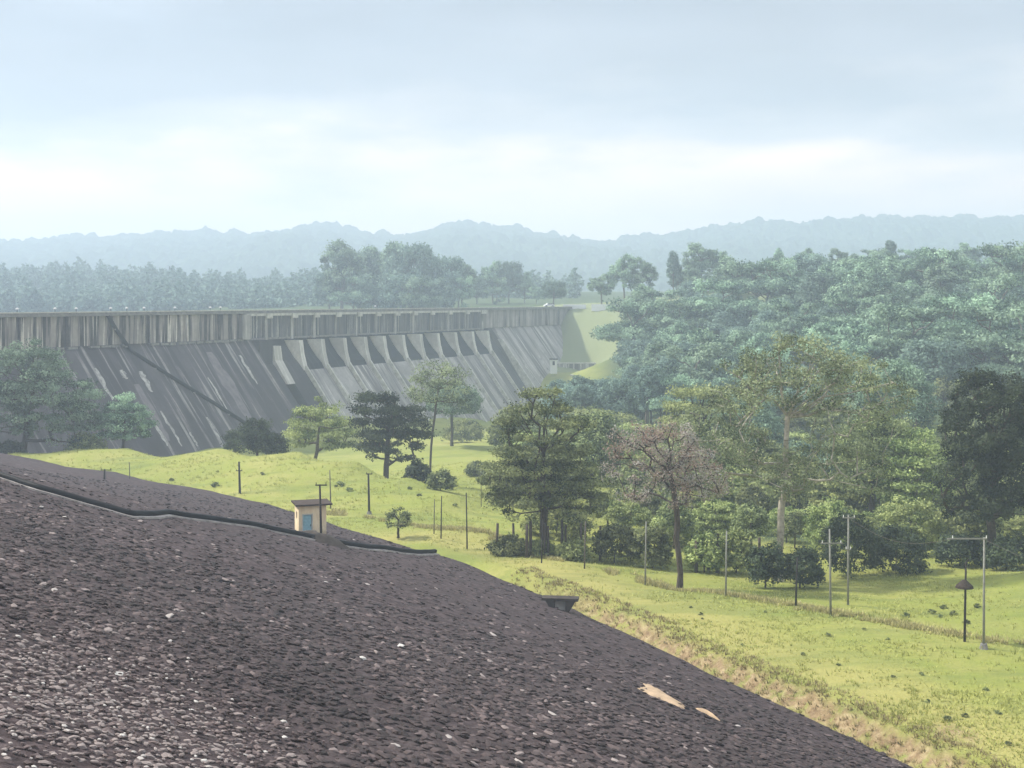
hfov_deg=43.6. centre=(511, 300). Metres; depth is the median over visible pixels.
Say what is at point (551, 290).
round tree
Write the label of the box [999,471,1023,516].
bushy tree
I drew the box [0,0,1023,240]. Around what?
sky
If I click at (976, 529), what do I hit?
bushy tree
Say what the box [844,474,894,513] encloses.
bushy tree
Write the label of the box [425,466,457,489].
shrub
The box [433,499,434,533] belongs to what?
utility pole
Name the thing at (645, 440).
bushy tree
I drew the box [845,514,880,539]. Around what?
bushy tree
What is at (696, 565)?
fence post
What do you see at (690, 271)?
ragged tree
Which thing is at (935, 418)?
bushy tree
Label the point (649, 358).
ragged tree
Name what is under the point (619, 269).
ragged tree
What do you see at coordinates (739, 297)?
round tree
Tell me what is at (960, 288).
round tree
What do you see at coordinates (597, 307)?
guard wall
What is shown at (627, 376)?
tall tree
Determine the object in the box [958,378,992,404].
bushy tree
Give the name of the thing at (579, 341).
ground
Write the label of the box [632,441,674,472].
bushy tree
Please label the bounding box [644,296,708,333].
flat topped tree
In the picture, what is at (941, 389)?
bushy tree
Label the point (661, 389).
tall tree
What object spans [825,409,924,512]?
green tree
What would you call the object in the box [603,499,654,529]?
bushy tree
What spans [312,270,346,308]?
bushy tree
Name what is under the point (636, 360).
flat topped tree
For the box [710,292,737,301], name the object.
round tree
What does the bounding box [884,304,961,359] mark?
flat topped tree
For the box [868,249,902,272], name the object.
flat topped tree
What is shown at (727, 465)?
bushy tree
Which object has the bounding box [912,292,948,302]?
flat topped tree
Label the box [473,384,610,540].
dense tree
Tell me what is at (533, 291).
bushy tree
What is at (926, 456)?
yellow green tree
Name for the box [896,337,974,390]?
round tree
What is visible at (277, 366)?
masonry dam
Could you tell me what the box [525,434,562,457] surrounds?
bushy tree
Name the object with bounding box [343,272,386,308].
bushy tree
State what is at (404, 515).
tree
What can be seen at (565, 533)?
fence post
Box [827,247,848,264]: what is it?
ragged tree
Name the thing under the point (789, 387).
flat topped tree
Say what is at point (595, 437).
green tree
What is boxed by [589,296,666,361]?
flat topped tree
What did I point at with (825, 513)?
shrub
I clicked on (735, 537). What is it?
shrub
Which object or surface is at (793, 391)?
flat topped tree
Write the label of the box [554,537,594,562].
shrub
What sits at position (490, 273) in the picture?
tall tree
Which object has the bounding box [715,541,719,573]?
fence post
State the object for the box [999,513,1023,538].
bushy tree
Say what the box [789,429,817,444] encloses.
bushy tree
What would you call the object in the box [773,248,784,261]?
ragged tree
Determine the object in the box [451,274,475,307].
bushy tree
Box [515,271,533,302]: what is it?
bushy tree
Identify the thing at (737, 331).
flat topped tree
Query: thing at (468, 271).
tall tree
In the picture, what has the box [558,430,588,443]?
bushy tree
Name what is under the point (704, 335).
flat topped tree
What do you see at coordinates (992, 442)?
dark tree
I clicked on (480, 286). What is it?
bushy tree
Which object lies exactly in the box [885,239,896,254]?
tall tree
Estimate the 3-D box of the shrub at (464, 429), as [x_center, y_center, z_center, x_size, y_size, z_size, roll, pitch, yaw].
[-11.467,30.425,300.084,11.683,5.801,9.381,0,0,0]
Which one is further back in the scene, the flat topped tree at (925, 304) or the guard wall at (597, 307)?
the guard wall at (597, 307)
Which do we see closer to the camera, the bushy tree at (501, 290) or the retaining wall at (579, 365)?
the retaining wall at (579, 365)
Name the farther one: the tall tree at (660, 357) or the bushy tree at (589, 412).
the tall tree at (660, 357)
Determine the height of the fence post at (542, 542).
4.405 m
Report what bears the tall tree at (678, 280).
on the ground at (579, 341)
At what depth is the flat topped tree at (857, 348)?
285.38 m
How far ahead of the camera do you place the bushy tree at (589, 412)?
255.34 m
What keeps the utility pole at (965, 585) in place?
on the ground at (579, 341)
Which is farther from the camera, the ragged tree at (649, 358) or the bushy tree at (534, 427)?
the ragged tree at (649, 358)
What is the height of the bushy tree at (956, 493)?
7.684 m
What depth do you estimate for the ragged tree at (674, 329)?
384.35 m
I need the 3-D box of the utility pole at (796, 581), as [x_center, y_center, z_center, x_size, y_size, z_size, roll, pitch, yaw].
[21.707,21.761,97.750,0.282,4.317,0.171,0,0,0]
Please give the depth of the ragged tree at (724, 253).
493.71 m
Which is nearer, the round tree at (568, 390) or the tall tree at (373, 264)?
the round tree at (568, 390)
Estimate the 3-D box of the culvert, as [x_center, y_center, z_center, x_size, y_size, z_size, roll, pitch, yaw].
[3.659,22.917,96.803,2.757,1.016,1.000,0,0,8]
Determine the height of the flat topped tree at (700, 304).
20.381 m
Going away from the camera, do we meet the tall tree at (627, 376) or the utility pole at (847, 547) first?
the utility pole at (847, 547)
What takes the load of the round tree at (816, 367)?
on the ground at (579, 341)
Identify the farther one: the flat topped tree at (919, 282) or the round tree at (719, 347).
the flat topped tree at (919, 282)
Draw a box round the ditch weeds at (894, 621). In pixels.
[326,507,1023,644]
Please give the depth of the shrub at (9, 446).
201.95 m
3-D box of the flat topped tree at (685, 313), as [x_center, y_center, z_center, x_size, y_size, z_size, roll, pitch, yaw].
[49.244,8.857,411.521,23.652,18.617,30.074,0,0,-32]
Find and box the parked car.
[544,303,554,306]
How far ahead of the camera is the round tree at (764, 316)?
356.05 m
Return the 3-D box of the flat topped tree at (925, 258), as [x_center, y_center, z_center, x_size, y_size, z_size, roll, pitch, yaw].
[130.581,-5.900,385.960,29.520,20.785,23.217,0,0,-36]
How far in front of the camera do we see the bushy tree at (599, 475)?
181.80 m
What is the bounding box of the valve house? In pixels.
[549,358,557,373]
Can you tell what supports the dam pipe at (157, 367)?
attached to the masonry dam
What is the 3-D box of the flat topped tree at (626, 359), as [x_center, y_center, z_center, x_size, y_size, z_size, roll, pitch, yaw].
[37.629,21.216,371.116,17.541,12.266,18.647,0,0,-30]
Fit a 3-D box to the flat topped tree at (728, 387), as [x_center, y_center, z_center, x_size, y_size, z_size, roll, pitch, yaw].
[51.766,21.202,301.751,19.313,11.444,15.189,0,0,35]
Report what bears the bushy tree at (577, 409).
on the ground at (579, 341)
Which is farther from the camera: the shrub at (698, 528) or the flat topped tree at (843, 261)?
the flat topped tree at (843, 261)
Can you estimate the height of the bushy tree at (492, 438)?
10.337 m
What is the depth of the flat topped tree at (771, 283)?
403.56 m
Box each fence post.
[496,523,498,542]
[525,524,527,557]
[529,521,531,556]
[543,523,545,557]
[547,526,549,555]
[560,520,562,543]
[565,524,566,541]
[579,523,581,559]
[694,541,697,572]
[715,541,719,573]
[758,537,760,555]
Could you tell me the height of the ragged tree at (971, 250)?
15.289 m
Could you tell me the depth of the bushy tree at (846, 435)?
197.58 m
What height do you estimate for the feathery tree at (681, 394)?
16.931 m
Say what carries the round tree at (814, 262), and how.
on the ground at (579, 341)
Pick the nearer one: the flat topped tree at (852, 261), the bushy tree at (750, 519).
the bushy tree at (750, 519)
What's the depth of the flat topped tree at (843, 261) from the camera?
409.74 m
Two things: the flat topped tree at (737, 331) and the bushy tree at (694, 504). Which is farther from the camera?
the flat topped tree at (737, 331)
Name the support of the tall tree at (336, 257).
on the ground at (579, 341)
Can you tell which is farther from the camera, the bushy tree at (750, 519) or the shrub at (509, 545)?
the bushy tree at (750, 519)
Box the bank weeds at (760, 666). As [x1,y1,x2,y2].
[509,566,1020,767]
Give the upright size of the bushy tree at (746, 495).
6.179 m
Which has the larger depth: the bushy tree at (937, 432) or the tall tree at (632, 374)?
the tall tree at (632, 374)
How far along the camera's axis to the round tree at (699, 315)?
412.33 m
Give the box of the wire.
[849,518,945,543]
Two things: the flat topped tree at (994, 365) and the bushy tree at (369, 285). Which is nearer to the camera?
the flat topped tree at (994, 365)
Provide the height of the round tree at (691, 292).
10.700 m
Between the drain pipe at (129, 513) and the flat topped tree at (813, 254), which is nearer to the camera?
the drain pipe at (129, 513)
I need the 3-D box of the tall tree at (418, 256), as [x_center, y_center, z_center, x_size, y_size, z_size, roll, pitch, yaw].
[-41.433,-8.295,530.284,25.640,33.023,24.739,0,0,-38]
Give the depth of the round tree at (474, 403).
259.14 m
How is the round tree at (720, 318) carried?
on the ground at (579, 341)
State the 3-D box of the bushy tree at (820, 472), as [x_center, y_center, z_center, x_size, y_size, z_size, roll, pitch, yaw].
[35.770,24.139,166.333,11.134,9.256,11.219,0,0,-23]
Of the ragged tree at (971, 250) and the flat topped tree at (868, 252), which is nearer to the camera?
the flat topped tree at (868, 252)
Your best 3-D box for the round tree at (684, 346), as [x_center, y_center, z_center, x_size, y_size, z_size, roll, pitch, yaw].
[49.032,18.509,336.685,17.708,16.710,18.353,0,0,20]
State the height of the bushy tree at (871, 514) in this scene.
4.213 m
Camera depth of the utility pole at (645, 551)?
107.20 m
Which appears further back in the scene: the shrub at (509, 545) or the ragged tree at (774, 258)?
the ragged tree at (774, 258)
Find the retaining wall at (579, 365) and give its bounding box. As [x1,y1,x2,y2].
[557,362,595,369]
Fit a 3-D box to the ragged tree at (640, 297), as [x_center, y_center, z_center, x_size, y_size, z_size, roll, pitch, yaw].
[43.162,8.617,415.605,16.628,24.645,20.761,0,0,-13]
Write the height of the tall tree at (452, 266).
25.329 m
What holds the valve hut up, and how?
on the embankment slope
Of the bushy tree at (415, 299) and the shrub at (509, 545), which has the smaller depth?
the shrub at (509, 545)
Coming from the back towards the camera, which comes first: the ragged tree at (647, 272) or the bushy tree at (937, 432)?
the ragged tree at (647, 272)
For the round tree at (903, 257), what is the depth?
500.13 m
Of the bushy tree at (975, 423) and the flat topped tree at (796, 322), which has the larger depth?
the flat topped tree at (796, 322)
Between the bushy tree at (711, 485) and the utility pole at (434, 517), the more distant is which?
the bushy tree at (711, 485)
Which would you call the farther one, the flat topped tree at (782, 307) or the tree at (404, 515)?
the flat topped tree at (782, 307)
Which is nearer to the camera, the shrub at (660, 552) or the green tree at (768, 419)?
the shrub at (660, 552)
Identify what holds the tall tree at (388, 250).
on the ground at (579, 341)
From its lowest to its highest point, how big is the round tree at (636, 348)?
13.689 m
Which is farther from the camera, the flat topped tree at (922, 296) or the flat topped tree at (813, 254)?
the flat topped tree at (813, 254)
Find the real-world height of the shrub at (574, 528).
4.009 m
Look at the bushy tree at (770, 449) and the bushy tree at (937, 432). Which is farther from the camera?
the bushy tree at (937, 432)
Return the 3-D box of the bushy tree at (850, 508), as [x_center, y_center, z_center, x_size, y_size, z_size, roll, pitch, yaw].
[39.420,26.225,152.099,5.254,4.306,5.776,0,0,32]
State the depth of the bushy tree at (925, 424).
228.66 m
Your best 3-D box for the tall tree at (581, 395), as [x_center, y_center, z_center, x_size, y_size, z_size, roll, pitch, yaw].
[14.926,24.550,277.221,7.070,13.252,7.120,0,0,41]
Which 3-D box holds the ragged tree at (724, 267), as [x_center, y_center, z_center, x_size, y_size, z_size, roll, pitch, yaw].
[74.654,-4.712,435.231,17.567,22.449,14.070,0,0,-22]
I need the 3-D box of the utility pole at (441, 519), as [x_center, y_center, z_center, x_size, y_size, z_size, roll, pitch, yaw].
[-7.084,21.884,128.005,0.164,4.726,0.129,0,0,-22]
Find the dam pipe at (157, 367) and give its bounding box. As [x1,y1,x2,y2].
[106,315,266,441]
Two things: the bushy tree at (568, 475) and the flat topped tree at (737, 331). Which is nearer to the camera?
the bushy tree at (568, 475)
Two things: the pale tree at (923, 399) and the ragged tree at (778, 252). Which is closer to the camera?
the pale tree at (923, 399)
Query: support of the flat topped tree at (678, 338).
on the ground at (579, 341)
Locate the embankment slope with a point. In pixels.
(154, 643)
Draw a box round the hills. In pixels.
[0,213,1023,290]
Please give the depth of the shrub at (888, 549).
117.88 m
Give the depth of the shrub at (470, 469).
204.11 m
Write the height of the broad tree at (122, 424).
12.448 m
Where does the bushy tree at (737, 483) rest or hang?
on the ground at (579, 341)
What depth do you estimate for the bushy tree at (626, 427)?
223.56 m
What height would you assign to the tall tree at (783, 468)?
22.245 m
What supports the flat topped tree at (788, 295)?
on the ground at (579, 341)
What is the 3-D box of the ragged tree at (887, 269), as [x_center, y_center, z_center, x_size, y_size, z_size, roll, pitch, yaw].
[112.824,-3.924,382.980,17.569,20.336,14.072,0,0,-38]
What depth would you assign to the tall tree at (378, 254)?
549.32 m
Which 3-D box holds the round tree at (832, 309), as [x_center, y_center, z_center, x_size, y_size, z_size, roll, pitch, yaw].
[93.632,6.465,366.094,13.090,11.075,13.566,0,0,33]
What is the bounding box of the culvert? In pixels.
[542,595,578,611]
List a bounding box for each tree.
[0,337,106,452]
[92,391,159,447]
[282,396,358,458]
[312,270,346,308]
[318,238,372,308]
[326,272,375,308]
[332,249,383,308]
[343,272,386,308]
[345,389,440,478]
[360,244,385,261]
[364,280,408,307]
[374,273,428,307]
[377,241,411,307]
[381,241,445,292]
[385,506,411,537]
[393,276,443,307]
[401,358,475,470]
[421,276,459,308]
[424,382,484,445]
[431,255,467,288]
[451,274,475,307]
[456,258,479,303]
[464,276,489,303]
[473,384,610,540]
[478,260,504,302]
[482,470,536,506]
[483,277,509,304]
[485,406,528,446]
[495,260,523,302]
[503,429,549,459]
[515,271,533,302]
[516,413,547,431]
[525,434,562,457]
[526,286,545,303]
[528,425,550,434]
[530,457,592,497]
[538,381,570,418]
[539,281,567,303]
[542,378,564,434]
[546,382,607,423]
[556,405,597,434]
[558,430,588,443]
[561,405,626,490]
[565,384,597,409]
[571,375,590,386]
[572,406,608,415]
[582,488,631,525]
[583,457,607,486]
[586,273,615,303]
[587,378,597,393]
[588,410,645,439]
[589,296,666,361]
[594,377,634,412]
[595,375,648,419]
[595,450,654,497]
[596,380,607,390]
[597,416,737,588]
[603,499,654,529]
[605,252,638,298]
[610,338,654,367]
[611,458,658,498]
[612,355,655,375]
[612,416,628,442]
[616,419,659,451]
[617,374,631,412]
[618,290,665,340]
[620,356,643,372]
[620,364,639,379]
[622,284,686,317]
[623,371,641,410]
[626,365,664,423]
[627,256,659,287]
[627,300,700,333]
[630,424,666,455]
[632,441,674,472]
[633,489,661,515]
[638,336,670,368]
[639,441,706,498]
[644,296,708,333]
[644,372,712,425]
[649,496,695,548]
[651,321,691,341]
[651,338,739,408]
[651,372,668,427]
[654,352,666,412]
[654,356,678,417]
[655,382,749,460]
[660,372,688,414]
[663,332,718,345]
[666,251,680,289]
[666,276,686,288]
[667,330,920,581]
[668,490,718,520]
[669,340,698,387]
[670,264,685,295]
[675,326,767,388]
[675,413,696,429]
[677,281,707,299]
[679,242,720,280]
[681,264,701,281]
[685,276,764,331]
[688,342,739,354]
[690,293,730,331]
[691,497,741,539]
[693,470,736,520]
[697,271,713,281]
[698,443,725,470]
[701,390,794,450]
[704,303,752,331]
[707,251,727,274]
[707,341,795,397]
[707,367,750,394]
[707,443,739,471]
[708,255,758,299]
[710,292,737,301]
[712,465,778,515]
[719,325,749,338]
[721,328,766,347]
[722,258,764,299]
[727,256,804,301]
[729,501,772,543]
[730,292,742,299]
[730,331,778,352]
[735,483,772,513]
[739,435,782,487]
[745,308,805,340]
[747,295,759,320]
[747,386,782,422]
[750,302,777,322]
[751,452,830,509]
[752,296,822,360]
[753,271,774,279]
[756,297,800,315]
[758,356,806,368]
[759,269,805,295]
[760,273,804,300]
[760,379,816,406]
[766,314,845,365]
[767,254,780,263]
[767,365,843,404]
[767,506,804,541]
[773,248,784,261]
[775,286,812,306]
[776,437,843,510]
[778,363,812,384]
[779,415,809,433]
[784,508,810,547]
[789,252,830,275]
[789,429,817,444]
[792,270,846,313]
[794,319,891,391]
[795,401,835,432]
[796,303,831,316]
[797,247,812,254]
[802,252,834,264]
[802,477,868,511]
[805,398,855,430]
[811,291,886,327]
[811,351,833,372]
[814,262,860,289]
[816,305,858,316]
[821,428,838,444]
[823,256,880,270]
[824,505,857,527]
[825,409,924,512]
[825,421,878,463]
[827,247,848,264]
[827,260,885,297]
[831,353,872,399]
[836,339,888,398]
[838,305,901,335]
[842,395,862,416]
[843,353,946,432]
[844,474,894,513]
[845,280,925,310]
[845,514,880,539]
[846,256,919,297]
[860,247,887,255]
[860,300,981,360]
[861,510,885,543]
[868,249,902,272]
[869,255,912,283]
[872,305,936,326]
[872,499,923,546]
[873,425,957,516]
[878,352,897,361]
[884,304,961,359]
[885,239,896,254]
[886,290,1007,366]
[889,286,950,300]
[895,408,934,437]
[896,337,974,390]
[897,247,930,263]
[897,393,936,421]
[898,247,980,288]
[899,255,909,259]
[899,302,957,321]
[902,258,957,285]
[904,279,919,298]
[912,290,968,318]
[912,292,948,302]
[915,508,959,538]
[919,474,967,506]
[920,262,960,292]
[921,425,952,444]
[922,298,1023,379]
[923,435,966,467]
[928,365,1023,567]
[928,375,965,415]
[933,261,984,267]
[939,423,966,436]
[949,499,1009,553]
[950,239,1023,283]
[951,282,1007,298]
[954,463,981,493]
[955,242,982,261]
[956,251,966,261]
[956,290,1001,316]
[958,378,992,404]
[960,270,1023,314]
[968,400,1002,427]
[969,250,1023,292]
[969,343,1023,388]
[973,311,1023,360]
[976,261,992,270]
[984,330,1023,364]
[985,258,1014,267]
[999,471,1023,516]
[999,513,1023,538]
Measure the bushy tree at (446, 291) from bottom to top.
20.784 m
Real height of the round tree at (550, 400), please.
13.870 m
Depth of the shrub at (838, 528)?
115.96 m
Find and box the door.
[303,515,310,530]
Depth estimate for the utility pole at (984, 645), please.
85.17 m
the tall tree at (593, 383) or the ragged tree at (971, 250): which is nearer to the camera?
the tall tree at (593, 383)
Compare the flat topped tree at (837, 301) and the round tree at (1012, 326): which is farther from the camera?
the flat topped tree at (837, 301)
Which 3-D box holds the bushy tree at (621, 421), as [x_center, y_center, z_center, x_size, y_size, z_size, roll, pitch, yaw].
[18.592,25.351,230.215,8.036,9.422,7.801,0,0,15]
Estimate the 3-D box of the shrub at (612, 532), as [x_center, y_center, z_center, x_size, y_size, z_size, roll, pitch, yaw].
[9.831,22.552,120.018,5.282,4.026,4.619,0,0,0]
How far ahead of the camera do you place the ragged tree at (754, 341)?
325.63 m
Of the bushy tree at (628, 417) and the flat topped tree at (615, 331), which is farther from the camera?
the flat topped tree at (615, 331)
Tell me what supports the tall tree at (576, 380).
on the ground at (579, 341)
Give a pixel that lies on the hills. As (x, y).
(476, 246)
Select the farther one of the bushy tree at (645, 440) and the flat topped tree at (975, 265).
the flat topped tree at (975, 265)
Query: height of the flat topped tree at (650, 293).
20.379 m
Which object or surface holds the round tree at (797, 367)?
on the ground at (579, 341)
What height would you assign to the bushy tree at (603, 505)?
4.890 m
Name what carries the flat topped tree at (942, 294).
on the ground at (579, 341)
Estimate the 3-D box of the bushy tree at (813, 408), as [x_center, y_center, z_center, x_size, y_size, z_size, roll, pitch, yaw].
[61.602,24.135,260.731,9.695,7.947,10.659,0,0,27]
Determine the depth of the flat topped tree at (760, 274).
459.96 m
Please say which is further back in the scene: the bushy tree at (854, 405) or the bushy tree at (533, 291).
the bushy tree at (533, 291)
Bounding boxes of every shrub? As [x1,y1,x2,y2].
[0,439,26,453]
[63,431,107,450]
[220,416,292,455]
[401,460,433,482]
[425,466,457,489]
[438,418,486,442]
[463,460,489,475]
[484,532,528,556]
[520,504,600,540]
[520,538,555,556]
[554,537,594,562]
[589,519,641,562]
[628,524,674,567]
[649,509,710,546]
[681,530,728,572]
[717,528,758,572]
[743,540,790,587]
[782,541,826,587]
[800,496,862,553]
[815,508,885,577]
[863,521,932,575]
[877,495,947,554]
[930,530,986,567]
[978,533,1023,571]
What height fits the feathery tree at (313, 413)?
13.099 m
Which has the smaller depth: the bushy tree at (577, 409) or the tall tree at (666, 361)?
the bushy tree at (577, 409)
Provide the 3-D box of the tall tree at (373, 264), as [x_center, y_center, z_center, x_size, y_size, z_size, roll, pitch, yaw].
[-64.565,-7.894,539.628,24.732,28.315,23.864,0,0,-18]
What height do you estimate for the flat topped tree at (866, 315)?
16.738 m
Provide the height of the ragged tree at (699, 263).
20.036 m
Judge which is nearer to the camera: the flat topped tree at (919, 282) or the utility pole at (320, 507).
the utility pole at (320, 507)
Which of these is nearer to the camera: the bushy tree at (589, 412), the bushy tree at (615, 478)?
the bushy tree at (615, 478)
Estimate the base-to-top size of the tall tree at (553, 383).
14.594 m
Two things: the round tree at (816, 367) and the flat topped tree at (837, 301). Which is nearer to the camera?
the round tree at (816, 367)
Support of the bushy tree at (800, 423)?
on the ground at (579, 341)
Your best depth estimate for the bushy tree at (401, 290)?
518.79 m
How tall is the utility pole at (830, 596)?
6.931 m
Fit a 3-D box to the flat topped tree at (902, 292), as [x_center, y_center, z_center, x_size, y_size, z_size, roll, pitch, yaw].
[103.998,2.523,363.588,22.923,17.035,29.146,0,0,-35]
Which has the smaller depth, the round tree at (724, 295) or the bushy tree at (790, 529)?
the bushy tree at (790, 529)
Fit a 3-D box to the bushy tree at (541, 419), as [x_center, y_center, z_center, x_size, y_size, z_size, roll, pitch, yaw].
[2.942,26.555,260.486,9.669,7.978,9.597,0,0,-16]
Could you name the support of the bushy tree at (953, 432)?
on the ground at (579, 341)
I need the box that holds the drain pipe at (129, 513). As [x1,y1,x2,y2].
[0,472,439,555]
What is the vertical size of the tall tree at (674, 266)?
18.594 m
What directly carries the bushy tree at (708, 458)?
on the ground at (579, 341)
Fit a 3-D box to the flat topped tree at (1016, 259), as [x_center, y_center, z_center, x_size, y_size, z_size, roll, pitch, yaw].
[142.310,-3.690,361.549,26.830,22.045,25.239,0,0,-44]
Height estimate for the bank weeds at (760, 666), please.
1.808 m
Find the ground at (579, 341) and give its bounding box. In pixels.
[9,291,1023,767]
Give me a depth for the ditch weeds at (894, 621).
100.01 m
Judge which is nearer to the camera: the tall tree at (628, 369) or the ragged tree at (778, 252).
the tall tree at (628, 369)
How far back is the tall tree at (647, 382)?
277.06 m
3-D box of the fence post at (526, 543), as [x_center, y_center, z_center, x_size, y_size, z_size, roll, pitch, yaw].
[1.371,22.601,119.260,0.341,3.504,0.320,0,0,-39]
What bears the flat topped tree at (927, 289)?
on the ground at (579, 341)
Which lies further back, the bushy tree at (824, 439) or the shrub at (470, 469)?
the bushy tree at (824, 439)
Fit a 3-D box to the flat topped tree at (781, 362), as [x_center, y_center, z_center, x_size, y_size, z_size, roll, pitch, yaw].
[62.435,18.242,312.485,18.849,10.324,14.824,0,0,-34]
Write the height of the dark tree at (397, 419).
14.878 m
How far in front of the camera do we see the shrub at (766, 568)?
107.33 m
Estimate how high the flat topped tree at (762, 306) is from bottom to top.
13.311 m
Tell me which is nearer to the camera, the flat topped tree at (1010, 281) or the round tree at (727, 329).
the flat topped tree at (1010, 281)
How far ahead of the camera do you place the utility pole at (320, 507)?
100.43 m
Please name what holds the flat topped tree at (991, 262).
on the ground at (579, 341)
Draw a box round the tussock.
[334,481,344,486]
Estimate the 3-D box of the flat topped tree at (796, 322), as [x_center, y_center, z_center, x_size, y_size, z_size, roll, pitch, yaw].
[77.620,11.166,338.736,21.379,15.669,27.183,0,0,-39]
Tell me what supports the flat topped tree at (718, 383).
on the ground at (579, 341)
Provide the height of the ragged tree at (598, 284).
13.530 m
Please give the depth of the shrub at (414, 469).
162.07 m
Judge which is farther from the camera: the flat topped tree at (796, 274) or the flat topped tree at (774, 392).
the flat topped tree at (796, 274)
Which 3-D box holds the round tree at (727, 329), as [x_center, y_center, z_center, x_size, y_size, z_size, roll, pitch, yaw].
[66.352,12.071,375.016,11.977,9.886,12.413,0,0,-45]
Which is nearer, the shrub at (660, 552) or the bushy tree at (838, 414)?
the shrub at (660, 552)
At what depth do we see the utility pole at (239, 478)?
158.91 m
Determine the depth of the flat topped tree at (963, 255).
411.71 m
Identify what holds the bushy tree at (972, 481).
on the ground at (579, 341)
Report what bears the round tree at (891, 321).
on the ground at (579, 341)
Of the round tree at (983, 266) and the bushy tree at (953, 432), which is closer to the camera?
the bushy tree at (953, 432)
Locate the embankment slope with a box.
[0,453,912,767]
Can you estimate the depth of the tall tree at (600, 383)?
293.98 m
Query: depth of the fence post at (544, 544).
120.22 m
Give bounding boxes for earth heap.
[301,530,349,549]
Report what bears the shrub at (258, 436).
on the ground at (579, 341)
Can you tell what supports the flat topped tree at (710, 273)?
on the ground at (579, 341)
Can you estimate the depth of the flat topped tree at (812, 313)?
374.77 m
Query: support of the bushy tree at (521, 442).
on the ground at (579, 341)
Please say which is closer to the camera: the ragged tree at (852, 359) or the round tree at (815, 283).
the ragged tree at (852, 359)
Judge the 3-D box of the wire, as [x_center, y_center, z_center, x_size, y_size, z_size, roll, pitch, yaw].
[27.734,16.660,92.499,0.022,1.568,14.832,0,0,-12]
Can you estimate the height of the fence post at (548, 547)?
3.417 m
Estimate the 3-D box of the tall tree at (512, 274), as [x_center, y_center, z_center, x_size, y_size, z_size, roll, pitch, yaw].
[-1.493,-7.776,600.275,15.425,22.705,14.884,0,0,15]
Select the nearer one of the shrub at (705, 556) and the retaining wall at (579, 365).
the shrub at (705, 556)
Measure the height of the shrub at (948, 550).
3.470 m
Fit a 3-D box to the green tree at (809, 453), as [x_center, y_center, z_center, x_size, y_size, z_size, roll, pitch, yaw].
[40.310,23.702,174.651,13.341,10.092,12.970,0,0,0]
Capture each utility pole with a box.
[236,462,241,493]
[315,483,326,532]
[329,470,330,508]
[366,472,371,514]
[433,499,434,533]
[440,496,441,538]
[466,493,467,548]
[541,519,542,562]
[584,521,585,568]
[644,521,646,584]
[725,531,726,595]
[795,557,797,605]
[821,529,842,615]
[842,515,855,604]
[947,535,987,649]
[955,559,973,641]
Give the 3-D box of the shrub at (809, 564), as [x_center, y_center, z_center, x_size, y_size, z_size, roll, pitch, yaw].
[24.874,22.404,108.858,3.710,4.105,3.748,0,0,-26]
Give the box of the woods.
[0,256,584,311]
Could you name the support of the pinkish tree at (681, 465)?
on the ground at (579, 341)
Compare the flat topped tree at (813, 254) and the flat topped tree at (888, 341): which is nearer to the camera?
the flat topped tree at (888, 341)
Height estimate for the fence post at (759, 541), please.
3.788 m
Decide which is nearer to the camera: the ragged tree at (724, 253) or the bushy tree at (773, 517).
the bushy tree at (773, 517)
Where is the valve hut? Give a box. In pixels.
[291,498,332,533]
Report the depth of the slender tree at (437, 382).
198.69 m
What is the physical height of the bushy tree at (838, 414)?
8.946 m
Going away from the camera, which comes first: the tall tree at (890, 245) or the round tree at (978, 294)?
the round tree at (978, 294)
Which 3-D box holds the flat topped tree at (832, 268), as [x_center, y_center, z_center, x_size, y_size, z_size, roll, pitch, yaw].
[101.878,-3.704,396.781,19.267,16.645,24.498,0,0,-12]
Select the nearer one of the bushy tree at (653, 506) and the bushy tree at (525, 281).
the bushy tree at (653, 506)
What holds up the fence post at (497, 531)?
on the ground at (579, 341)
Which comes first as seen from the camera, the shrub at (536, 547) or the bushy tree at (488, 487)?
the shrub at (536, 547)
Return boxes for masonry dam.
[0,306,572,456]
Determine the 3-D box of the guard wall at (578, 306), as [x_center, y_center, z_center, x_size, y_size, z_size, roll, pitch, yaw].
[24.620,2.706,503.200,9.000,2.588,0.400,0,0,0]
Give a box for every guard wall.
[563,304,585,308]
[591,304,618,310]
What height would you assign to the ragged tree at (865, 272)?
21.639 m
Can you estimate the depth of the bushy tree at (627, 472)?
162.08 m
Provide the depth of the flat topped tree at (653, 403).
274.38 m
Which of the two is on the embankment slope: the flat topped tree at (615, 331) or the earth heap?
the earth heap
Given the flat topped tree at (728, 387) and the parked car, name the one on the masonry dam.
the parked car
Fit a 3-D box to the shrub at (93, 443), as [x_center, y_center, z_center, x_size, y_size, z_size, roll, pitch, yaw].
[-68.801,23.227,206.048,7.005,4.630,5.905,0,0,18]
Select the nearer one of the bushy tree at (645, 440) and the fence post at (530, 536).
the fence post at (530, 536)
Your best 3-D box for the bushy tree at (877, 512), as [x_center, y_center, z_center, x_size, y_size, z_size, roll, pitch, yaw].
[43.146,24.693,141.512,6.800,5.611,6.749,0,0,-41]
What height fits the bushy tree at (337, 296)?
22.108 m
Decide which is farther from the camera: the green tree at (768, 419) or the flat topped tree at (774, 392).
the flat topped tree at (774, 392)
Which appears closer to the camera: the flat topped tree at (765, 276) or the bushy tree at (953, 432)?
the bushy tree at (953, 432)
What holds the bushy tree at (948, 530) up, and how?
on the ground at (579, 341)
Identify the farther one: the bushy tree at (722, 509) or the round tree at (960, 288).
the round tree at (960, 288)

